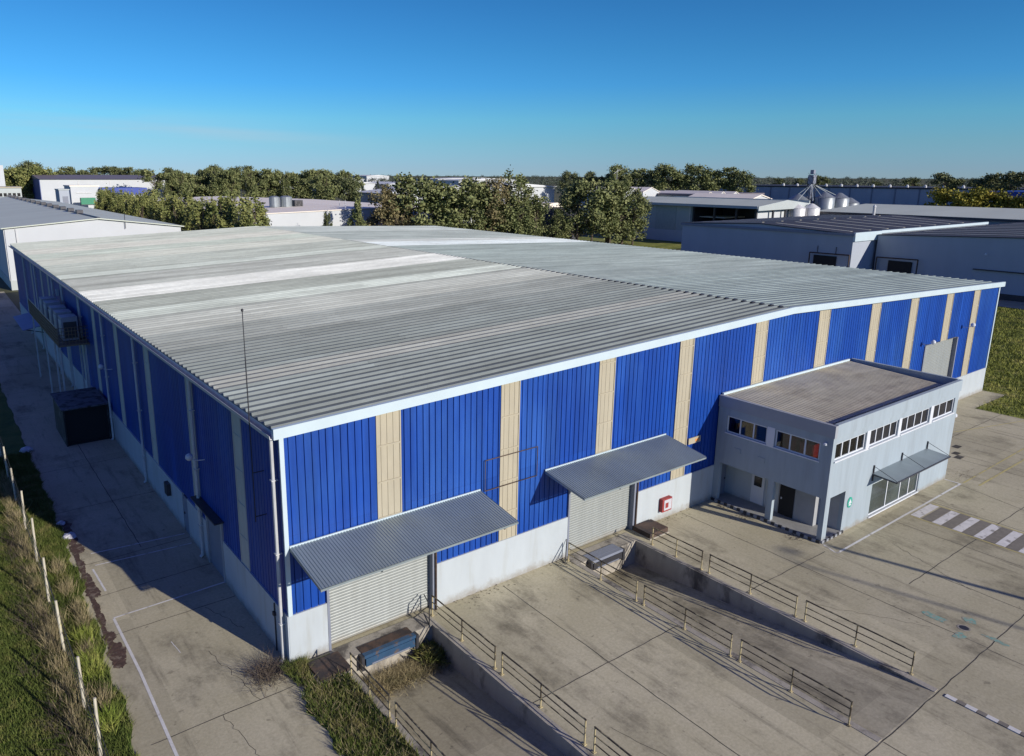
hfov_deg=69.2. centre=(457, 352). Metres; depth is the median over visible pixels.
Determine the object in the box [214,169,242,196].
tall tree
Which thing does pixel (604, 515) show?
roller door
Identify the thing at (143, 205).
pine tree
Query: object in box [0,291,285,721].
side yard
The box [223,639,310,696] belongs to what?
dry weeds
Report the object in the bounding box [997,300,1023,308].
access road
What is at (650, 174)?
broadleaf tree
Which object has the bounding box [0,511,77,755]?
lawn
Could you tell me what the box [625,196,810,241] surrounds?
open hall
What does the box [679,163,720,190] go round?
broadleaf tree
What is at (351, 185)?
broadleaf tree
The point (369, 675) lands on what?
railing
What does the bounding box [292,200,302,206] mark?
roof tank
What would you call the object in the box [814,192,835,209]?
silo
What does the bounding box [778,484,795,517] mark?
door
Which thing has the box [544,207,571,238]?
casuarina tree
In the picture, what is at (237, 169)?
broadleaf tree
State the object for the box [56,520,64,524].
plastic bag
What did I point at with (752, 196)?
white gable shed
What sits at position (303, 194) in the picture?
casuarina tree
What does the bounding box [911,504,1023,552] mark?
crosswalk bars
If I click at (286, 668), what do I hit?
weeds
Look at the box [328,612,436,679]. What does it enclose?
dock platform
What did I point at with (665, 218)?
sliding door
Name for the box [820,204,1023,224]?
pale roof hall
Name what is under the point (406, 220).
casuarina tree
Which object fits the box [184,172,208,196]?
tall tree
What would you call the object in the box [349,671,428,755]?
retaining wall
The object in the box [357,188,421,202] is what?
hall
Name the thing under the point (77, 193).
blue band building
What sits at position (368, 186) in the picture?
hall
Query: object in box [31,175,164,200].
dark roof hall
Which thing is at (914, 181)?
broadleaf tree
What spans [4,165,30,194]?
broadleaf tree
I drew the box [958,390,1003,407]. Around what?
building apron
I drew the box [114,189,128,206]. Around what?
pine tree
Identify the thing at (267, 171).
tall tree
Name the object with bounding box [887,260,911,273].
roller door
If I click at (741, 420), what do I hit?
window
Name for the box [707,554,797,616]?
railing
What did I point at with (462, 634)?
railing
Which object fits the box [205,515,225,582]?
garage door
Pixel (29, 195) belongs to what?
broadleaf tree
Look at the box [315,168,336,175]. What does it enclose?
tall tree
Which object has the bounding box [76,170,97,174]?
broadleaf tree
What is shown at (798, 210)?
tank
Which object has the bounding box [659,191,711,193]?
white gable
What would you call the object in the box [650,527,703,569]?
railing
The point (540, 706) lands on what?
railing
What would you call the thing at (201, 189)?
broadleaf tree
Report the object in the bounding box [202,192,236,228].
tree
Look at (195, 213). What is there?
tree
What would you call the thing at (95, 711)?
wire fence
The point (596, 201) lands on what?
broadleaf tree
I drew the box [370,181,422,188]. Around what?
hall
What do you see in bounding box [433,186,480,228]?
casuarina tree
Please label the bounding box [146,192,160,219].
pine tree
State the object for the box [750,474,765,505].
door
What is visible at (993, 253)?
blue grey hall
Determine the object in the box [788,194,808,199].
silo
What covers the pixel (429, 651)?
weeds
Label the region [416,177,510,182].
hall
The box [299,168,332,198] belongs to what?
broadleaf tree
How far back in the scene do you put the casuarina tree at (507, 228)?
177.33 m
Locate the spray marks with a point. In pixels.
(960, 635)
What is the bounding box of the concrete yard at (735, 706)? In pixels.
[131,404,1023,755]
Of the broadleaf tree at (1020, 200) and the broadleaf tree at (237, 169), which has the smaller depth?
the broadleaf tree at (1020, 200)
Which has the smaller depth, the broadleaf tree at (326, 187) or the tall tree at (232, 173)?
the broadleaf tree at (326, 187)
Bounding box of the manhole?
[957,624,970,630]
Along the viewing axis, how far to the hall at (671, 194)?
313.34 m
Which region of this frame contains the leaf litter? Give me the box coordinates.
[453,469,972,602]
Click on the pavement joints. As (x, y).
(656, 636)
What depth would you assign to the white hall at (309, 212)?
173.90 m
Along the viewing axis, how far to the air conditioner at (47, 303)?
59.43 m
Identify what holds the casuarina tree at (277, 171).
on the ground at (13, 295)
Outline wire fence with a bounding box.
[0,438,108,755]
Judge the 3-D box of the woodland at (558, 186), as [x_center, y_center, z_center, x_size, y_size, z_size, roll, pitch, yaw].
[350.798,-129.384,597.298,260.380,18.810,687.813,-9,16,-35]
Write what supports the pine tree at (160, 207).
on the ground at (13, 295)
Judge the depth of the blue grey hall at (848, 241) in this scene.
131.18 m
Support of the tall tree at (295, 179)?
on the ground at (13, 295)
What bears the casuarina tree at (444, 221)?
on the ground at (13, 295)
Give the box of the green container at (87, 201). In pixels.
[80,198,95,204]
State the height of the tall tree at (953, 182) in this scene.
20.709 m
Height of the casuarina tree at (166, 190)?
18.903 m
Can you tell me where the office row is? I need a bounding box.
[0,186,21,196]
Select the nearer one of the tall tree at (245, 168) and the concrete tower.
the concrete tower
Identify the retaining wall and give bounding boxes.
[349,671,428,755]
[432,622,593,755]
[577,563,881,741]
[634,539,937,691]
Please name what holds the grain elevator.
on the ground at (13, 295)
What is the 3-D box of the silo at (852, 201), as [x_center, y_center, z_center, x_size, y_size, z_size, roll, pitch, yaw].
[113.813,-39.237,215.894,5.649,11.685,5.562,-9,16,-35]
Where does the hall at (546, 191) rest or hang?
on the ground at (13, 295)
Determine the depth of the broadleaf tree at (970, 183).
548.36 m
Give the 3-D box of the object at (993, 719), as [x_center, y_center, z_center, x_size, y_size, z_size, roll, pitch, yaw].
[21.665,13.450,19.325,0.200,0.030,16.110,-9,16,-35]
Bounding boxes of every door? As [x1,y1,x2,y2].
[63,196,68,203]
[183,495,189,533]
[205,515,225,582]
[329,555,428,644]
[569,485,630,550]
[655,205,676,229]
[720,463,726,493]
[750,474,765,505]
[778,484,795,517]
[813,255,836,265]
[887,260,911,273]
[922,338,952,375]
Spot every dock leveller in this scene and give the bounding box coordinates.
[357,627,418,671]
[583,544,624,569]
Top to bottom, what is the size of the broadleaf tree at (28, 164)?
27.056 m
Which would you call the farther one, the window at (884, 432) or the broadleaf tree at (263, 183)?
the broadleaf tree at (263, 183)
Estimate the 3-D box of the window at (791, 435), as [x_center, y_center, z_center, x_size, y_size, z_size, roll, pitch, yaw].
[16.834,4.614,36.655,0.172,0.990,2.430,-9,16,-35]
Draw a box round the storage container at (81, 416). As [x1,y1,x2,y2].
[50,387,111,446]
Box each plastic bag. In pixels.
[20,446,33,452]
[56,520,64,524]
[62,532,76,538]
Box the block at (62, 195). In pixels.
[54,189,69,203]
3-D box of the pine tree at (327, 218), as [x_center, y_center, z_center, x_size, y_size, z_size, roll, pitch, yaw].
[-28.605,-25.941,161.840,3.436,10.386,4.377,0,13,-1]
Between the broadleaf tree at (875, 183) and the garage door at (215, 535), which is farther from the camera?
the broadleaf tree at (875, 183)
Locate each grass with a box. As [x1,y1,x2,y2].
[0,469,118,755]
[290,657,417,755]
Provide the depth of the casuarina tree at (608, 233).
186.45 m
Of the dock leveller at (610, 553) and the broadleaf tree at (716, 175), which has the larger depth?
the broadleaf tree at (716, 175)
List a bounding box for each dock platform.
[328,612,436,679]
[564,533,637,575]
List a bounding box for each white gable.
[581,187,634,211]
[633,187,659,196]
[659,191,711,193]
[665,190,725,193]
[678,190,738,193]
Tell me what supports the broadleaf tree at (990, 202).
on the ground at (13, 295)
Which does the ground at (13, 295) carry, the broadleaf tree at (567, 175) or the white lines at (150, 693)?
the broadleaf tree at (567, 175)
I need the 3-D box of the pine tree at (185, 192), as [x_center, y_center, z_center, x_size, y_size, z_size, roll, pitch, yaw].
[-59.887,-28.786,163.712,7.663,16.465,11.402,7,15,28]
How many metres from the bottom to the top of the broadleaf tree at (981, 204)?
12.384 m
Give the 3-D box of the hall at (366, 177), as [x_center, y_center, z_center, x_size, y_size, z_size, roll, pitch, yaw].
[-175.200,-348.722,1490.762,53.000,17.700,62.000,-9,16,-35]
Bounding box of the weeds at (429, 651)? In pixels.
[404,638,450,668]
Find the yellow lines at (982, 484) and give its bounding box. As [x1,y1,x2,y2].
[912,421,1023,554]
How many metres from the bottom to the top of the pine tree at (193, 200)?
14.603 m
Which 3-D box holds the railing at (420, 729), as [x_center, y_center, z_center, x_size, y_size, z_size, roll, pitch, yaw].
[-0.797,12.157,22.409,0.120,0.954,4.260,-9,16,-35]
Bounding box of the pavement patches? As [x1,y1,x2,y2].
[952,445,963,458]
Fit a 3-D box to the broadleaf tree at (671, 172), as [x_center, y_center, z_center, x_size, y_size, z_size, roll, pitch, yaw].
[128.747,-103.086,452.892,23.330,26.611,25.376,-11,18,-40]
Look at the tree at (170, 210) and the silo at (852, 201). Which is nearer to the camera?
the tree at (170, 210)
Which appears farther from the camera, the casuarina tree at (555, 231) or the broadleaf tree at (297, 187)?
the broadleaf tree at (297, 187)
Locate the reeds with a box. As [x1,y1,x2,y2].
[65,622,133,735]
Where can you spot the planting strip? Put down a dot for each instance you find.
(334, 741)
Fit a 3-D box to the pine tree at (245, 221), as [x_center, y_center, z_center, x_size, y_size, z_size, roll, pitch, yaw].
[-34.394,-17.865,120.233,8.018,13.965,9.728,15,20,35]
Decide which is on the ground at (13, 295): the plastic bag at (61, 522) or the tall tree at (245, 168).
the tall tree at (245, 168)
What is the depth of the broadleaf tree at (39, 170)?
387.51 m
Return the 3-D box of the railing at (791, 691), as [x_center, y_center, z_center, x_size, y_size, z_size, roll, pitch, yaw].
[11.652,11.408,25.745,0.120,0.955,4.160,-9,16,-35]
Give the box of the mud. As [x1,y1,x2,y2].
[62,520,126,667]
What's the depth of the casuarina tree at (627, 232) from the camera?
189.14 m
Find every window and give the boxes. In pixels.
[725,416,767,445]
[772,430,820,462]
[834,433,865,462]
[867,474,917,518]
[869,420,897,448]
[900,408,929,435]
[932,398,953,422]
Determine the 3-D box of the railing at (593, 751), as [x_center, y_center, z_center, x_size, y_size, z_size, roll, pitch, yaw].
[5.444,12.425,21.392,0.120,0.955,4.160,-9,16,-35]
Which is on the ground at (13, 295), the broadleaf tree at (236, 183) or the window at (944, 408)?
the broadleaf tree at (236, 183)
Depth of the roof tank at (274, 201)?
184.93 m
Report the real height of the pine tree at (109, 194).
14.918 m
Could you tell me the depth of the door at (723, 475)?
41.45 m
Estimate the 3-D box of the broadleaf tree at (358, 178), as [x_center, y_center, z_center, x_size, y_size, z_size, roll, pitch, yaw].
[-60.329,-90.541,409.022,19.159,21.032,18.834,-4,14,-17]
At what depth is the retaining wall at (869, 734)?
27.42 m
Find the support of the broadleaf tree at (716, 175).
on the ground at (13, 295)
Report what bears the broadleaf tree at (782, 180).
on the ground at (13, 295)
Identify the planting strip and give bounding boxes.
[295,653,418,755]
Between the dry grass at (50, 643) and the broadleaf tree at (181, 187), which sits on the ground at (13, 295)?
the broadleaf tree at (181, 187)
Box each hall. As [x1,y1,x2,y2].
[0,195,183,289]
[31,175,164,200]
[154,196,471,225]
[313,182,374,193]
[352,175,388,181]
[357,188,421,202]
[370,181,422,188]
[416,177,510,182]
[438,178,513,185]
[452,183,556,201]
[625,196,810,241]
[657,192,764,196]
[681,215,988,269]
[720,183,1023,205]
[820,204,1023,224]
[874,222,1023,301]
[990,190,1023,201]
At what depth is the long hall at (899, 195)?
439.23 m
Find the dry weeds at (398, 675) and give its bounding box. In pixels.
[360,653,455,708]
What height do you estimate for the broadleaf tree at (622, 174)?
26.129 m
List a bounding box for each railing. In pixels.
[349,652,391,719]
[393,701,445,755]
[430,595,496,669]
[500,651,586,745]
[566,542,637,600]
[591,726,631,755]
[641,585,732,656]
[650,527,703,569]
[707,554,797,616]
[737,639,852,726]
[802,600,915,675]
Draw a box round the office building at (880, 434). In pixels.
[711,358,962,543]
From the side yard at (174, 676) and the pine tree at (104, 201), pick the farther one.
the pine tree at (104, 201)
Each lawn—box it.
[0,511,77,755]
[578,235,680,248]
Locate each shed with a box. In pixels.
[499,201,576,239]
[688,193,771,198]
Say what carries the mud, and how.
on the side yard at (174, 676)
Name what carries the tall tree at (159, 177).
on the ground at (13, 295)
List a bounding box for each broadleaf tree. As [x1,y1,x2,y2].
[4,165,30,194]
[4,171,17,185]
[9,166,31,196]
[10,159,45,177]
[12,171,35,198]
[24,165,57,187]
[64,168,78,174]
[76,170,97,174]
[113,168,127,174]
[167,171,196,197]
[193,174,209,196]
[209,177,237,196]
[222,172,243,196]
[226,165,245,187]
[246,177,269,197]
[262,171,291,196]
[291,171,308,198]
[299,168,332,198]
[308,174,342,200]
[334,175,362,201]
[335,169,365,198]
[370,172,468,226]
[433,175,501,230]
[557,171,581,188]
[557,176,629,240]
[602,163,635,186]
[635,167,669,190]
[649,162,688,190]
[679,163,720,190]
[701,169,725,190]
[727,168,758,192]
[771,178,784,183]
[793,178,804,184]
[808,174,833,184]
[868,181,881,185]
[902,177,922,185]
[923,185,983,206]
[955,185,1013,207]
[963,198,986,206]
[967,177,981,186]
[968,172,1022,197]
[983,198,1021,207]
[997,198,1019,207]
[1006,193,1023,208]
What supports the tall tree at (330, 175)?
on the ground at (13, 295)
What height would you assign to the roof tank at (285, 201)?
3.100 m
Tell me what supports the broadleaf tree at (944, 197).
on the ground at (13, 295)
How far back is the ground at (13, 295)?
1366.51 m
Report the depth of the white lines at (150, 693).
30.84 m
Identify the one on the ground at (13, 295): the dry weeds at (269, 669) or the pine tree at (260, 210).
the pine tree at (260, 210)
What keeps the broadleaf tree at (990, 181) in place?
on the ground at (13, 295)
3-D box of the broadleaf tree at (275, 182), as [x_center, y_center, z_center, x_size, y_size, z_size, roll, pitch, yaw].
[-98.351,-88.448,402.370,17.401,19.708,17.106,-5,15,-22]
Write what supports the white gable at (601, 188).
on the ground at (13, 295)
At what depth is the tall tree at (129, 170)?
489.24 m
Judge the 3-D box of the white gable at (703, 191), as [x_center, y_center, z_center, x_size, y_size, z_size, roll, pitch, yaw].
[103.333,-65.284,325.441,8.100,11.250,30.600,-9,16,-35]
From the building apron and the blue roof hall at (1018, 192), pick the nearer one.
the building apron
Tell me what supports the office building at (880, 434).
on the concrete yard at (735, 706)
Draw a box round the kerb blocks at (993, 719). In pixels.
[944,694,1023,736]
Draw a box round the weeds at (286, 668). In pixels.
[281,650,316,679]
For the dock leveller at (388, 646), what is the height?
0.600 m
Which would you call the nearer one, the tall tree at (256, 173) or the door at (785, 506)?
the door at (785, 506)
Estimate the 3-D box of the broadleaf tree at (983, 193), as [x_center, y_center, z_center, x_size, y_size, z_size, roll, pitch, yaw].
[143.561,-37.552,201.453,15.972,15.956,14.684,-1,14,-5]
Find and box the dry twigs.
[0,483,109,755]
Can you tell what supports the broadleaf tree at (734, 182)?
on the ground at (13, 295)
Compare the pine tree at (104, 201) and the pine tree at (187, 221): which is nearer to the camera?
the pine tree at (187, 221)
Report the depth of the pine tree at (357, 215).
164.96 m
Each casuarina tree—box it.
[160,173,178,197]
[202,166,221,195]
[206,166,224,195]
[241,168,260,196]
[270,168,281,196]
[275,171,292,198]
[293,170,313,198]
[364,181,403,225]
[378,186,423,225]
[422,178,467,226]
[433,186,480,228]
[464,181,506,231]
[469,174,513,231]
[497,192,527,233]
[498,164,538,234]
[521,194,554,236]
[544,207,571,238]
[552,178,604,239]
[590,180,629,243]
[606,183,642,244]
[617,185,653,244]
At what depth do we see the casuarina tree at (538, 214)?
180.92 m
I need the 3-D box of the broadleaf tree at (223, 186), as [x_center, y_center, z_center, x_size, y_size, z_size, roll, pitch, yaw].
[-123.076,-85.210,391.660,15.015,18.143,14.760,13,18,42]
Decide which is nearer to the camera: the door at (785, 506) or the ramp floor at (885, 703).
the ramp floor at (885, 703)
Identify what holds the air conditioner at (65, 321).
on the warehouse
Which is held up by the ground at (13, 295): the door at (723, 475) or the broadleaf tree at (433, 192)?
the broadleaf tree at (433, 192)
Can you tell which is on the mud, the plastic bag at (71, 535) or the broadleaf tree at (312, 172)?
the plastic bag at (71, 535)
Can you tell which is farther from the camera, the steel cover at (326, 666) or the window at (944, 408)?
the window at (944, 408)
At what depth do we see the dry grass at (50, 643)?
28.80 m
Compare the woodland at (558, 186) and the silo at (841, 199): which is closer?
the silo at (841, 199)
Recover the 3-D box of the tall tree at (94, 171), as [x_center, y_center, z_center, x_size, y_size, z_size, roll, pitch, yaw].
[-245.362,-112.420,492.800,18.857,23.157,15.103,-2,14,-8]
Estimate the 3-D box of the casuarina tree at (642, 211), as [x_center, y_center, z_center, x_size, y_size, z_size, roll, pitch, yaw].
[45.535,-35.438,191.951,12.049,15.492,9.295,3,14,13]
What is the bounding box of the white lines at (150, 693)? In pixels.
[91,479,960,755]
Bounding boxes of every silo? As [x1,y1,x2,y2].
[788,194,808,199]
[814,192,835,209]
[833,193,849,207]
[849,198,859,205]
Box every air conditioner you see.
[39,296,55,313]
[43,300,59,320]
[48,304,65,324]
[53,309,70,334]
[58,313,78,341]
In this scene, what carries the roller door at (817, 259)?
in the blue grey hall at (848, 241)
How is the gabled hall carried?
on the ground at (13, 295)
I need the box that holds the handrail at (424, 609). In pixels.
[413,594,429,624]
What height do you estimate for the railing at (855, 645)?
0.954 m
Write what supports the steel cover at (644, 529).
on the concrete yard at (735, 706)
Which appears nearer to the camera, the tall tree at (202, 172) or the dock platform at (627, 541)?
the dock platform at (627, 541)
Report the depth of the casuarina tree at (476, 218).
174.13 m
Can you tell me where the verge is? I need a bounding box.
[0,383,134,755]
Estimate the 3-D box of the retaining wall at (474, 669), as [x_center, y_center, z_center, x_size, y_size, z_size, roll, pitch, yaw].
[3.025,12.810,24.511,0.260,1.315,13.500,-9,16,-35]
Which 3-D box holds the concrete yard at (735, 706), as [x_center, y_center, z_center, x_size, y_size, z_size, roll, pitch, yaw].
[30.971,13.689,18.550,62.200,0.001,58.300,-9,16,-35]
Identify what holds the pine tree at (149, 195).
on the ground at (13, 295)
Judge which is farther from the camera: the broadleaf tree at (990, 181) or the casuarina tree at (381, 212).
the broadleaf tree at (990, 181)
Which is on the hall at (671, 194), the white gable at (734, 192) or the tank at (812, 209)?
the white gable at (734, 192)
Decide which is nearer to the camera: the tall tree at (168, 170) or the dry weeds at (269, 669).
the dry weeds at (269, 669)
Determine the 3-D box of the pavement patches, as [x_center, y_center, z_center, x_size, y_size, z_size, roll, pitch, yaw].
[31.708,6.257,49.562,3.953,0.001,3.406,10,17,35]
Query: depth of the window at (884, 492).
40.11 m
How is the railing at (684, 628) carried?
on the concrete yard at (735, 706)
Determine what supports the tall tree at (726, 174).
on the ground at (13, 295)
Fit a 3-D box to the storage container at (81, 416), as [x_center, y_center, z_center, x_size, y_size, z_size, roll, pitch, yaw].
[-25.937,4.380,50.936,2.870,2.580,4.750,-9,16,-35]
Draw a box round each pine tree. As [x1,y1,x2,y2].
[94,190,110,210]
[106,188,125,212]
[107,186,115,205]
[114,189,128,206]
[116,192,133,213]
[123,189,144,215]
[130,191,149,218]
[138,187,157,217]
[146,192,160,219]
[153,192,171,222]
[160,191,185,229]
[171,184,192,223]
[181,196,208,230]
[183,194,204,230]
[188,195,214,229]
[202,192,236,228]
[214,189,241,225]
[231,199,260,227]
[237,185,271,225]
[322,211,332,225]
[345,191,368,225]
[373,180,379,188]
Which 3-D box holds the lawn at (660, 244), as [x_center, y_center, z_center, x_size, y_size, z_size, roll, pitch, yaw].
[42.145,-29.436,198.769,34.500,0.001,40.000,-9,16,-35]
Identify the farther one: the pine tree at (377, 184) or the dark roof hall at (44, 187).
the pine tree at (377, 184)
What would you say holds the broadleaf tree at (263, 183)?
on the ground at (13, 295)
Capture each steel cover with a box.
[307,651,352,684]
[631,519,668,539]
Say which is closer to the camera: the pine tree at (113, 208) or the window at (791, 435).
the window at (791, 435)
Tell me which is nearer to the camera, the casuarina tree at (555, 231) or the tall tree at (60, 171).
the casuarina tree at (555, 231)
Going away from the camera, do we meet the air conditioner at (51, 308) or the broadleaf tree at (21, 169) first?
the air conditioner at (51, 308)
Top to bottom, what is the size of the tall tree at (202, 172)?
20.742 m
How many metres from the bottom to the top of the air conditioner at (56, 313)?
1.780 m
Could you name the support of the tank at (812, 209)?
on the ground at (13, 295)
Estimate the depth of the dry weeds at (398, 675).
28.09 m
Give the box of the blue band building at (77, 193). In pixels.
[63,185,146,207]
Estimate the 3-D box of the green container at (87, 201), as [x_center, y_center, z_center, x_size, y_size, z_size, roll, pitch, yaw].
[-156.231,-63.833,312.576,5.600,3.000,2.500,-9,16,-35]
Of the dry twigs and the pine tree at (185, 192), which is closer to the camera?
the dry twigs
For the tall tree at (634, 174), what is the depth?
455.52 m
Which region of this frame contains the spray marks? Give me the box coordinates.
[921,611,1009,646]
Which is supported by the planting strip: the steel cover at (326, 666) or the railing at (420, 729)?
the steel cover at (326, 666)
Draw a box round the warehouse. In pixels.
[8,226,1005,663]
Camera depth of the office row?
253.45 m
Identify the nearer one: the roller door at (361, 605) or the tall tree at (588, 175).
the roller door at (361, 605)
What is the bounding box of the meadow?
[976,307,1023,418]
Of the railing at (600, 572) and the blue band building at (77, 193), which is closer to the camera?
the railing at (600, 572)
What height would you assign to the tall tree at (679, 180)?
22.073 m
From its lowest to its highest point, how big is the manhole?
0.015 m
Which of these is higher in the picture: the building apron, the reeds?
the building apron
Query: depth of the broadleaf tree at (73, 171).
483.27 m
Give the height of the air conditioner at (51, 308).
1.780 m
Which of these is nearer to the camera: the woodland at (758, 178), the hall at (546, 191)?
the hall at (546, 191)
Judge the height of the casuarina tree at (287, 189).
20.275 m
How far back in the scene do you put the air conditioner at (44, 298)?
61.37 m
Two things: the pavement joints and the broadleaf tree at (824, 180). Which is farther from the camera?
the broadleaf tree at (824, 180)
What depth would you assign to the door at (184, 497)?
36.93 m
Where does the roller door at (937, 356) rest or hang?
in the warehouse
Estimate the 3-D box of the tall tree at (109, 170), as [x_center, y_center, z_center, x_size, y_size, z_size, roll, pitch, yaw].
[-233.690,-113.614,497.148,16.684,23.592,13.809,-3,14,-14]
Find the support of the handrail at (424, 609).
on the dock platform at (420, 626)
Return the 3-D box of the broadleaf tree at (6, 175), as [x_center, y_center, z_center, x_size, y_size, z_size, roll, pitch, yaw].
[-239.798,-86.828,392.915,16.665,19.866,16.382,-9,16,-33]
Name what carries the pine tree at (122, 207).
on the ground at (13, 295)
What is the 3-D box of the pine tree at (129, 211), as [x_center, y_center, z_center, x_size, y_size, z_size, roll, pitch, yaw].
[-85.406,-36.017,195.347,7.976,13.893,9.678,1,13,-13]
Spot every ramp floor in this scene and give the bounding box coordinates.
[366,659,565,755]
[603,563,933,738]
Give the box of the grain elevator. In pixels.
[798,170,834,203]
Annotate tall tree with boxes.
[55,166,74,174]
[75,166,102,174]
[98,165,118,174]
[118,167,142,174]
[135,168,172,196]
[162,167,178,190]
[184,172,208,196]
[198,169,215,195]
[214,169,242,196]
[234,164,253,195]
[249,169,273,196]
[255,168,280,195]
[285,170,315,197]
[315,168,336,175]
[320,169,339,193]
[584,171,599,181]
[627,168,647,186]
[668,170,687,190]
[717,166,739,190]
[930,172,965,201]
[994,171,1023,190]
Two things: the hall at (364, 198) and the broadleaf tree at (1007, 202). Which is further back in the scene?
the hall at (364, 198)
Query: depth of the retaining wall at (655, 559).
32.03 m
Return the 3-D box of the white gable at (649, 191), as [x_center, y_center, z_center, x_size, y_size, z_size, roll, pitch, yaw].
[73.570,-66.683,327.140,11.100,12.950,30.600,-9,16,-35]
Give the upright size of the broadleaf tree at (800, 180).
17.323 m
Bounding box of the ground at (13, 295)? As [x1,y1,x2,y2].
[0,175,1023,396]
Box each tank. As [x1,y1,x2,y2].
[269,196,279,207]
[280,196,291,206]
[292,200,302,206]
[788,204,805,216]
[805,203,819,215]
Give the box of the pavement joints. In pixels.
[4,354,1023,755]
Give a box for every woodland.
[101,174,983,181]
[166,177,972,186]
[538,180,1022,190]
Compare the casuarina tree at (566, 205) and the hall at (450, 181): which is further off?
the hall at (450, 181)
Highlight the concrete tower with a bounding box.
[0,165,5,185]
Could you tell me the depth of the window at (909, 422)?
40.26 m
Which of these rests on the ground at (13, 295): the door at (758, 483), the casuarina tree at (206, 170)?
the casuarina tree at (206, 170)
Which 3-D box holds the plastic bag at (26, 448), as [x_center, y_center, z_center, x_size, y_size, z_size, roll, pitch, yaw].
[-27.951,6.277,47.908,0.839,0.286,0.856,-9,16,-35]
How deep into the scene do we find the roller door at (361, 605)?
29.19 m
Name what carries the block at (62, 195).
on the ground at (13, 295)
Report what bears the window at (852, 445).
in the office building at (880, 434)
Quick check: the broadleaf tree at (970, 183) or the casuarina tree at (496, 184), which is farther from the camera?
the broadleaf tree at (970, 183)
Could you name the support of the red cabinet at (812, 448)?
in the office building at (880, 434)
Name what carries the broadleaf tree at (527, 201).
on the ground at (13, 295)
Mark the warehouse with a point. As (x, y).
(324, 436)
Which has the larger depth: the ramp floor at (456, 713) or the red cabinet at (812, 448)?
the red cabinet at (812, 448)
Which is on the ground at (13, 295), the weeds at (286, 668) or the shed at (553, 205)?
the shed at (553, 205)
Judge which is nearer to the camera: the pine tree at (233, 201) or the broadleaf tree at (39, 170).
the pine tree at (233, 201)
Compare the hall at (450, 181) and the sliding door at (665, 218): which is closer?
the sliding door at (665, 218)
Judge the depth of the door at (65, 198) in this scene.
303.84 m
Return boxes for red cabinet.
[782,433,801,451]
[799,440,818,457]
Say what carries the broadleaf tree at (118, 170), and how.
on the ground at (13, 295)

